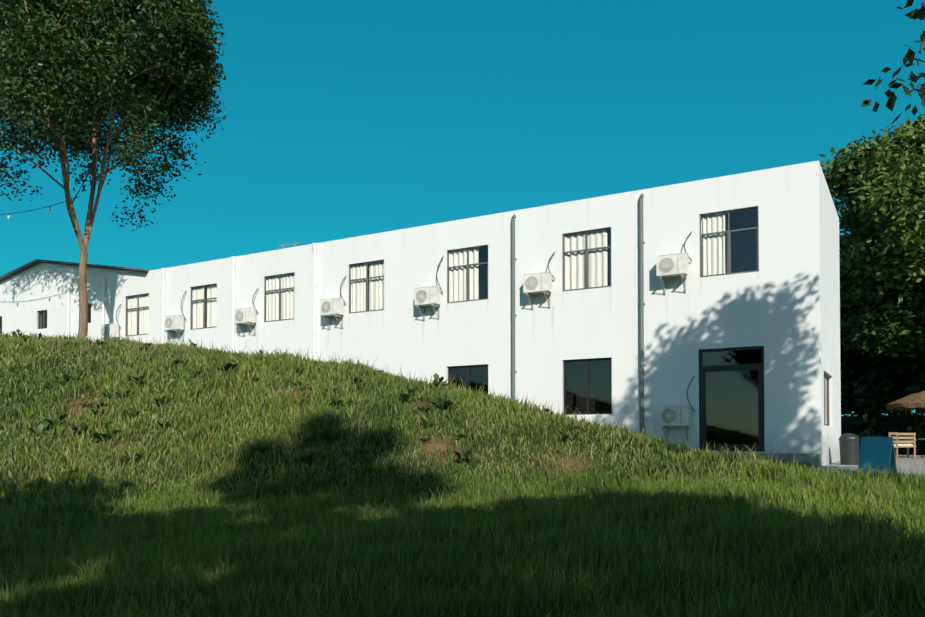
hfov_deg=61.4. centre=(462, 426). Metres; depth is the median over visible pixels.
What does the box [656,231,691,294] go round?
ac unit
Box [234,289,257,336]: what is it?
ac unit
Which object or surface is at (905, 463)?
paving
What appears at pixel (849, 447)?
litter bin
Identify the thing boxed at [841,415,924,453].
garden wall
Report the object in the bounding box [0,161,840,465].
building
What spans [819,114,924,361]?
tree wood
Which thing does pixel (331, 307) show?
ac unit
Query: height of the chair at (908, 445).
0.860 m
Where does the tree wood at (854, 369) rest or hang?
on the ground
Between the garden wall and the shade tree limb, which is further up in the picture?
the shade tree limb
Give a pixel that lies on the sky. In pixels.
(344, 119)
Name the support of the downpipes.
attached to the building
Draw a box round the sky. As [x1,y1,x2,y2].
[0,0,924,415]
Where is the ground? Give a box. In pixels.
[0,343,924,616]
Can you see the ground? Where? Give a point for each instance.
(442, 447)
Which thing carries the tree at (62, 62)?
on the ground
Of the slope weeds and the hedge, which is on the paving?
the hedge
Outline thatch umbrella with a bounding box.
[886,391,924,457]
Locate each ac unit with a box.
[101,304,120,339]
[164,291,185,341]
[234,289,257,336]
[320,275,345,329]
[414,256,442,320]
[523,251,554,309]
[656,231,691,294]
[659,376,694,442]
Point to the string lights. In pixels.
(8, 217)
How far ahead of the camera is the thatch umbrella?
26.35 m
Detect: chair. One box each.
[888,432,898,458]
[895,433,915,457]
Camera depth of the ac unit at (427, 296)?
23.26 m
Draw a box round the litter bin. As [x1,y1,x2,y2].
[838,433,859,464]
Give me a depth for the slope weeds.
15.30 m
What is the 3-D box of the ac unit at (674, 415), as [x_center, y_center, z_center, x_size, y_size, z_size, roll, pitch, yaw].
[5.388,-0.431,19.592,0.831,1.677,0.430,-1,-1,30]
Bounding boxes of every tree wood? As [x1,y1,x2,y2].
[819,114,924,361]
[839,232,924,415]
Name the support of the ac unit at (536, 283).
attached to the building
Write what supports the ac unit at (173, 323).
attached to the building
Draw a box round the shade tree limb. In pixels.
[861,0,924,125]
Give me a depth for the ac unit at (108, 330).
30.73 m
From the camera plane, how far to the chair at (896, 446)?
24.95 m
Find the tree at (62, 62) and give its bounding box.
[0,0,225,338]
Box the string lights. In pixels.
[0,196,78,218]
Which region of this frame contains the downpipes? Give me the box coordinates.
[66,194,645,435]
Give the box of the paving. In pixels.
[710,452,924,479]
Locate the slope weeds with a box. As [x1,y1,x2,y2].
[11,329,611,462]
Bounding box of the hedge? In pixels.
[840,365,924,454]

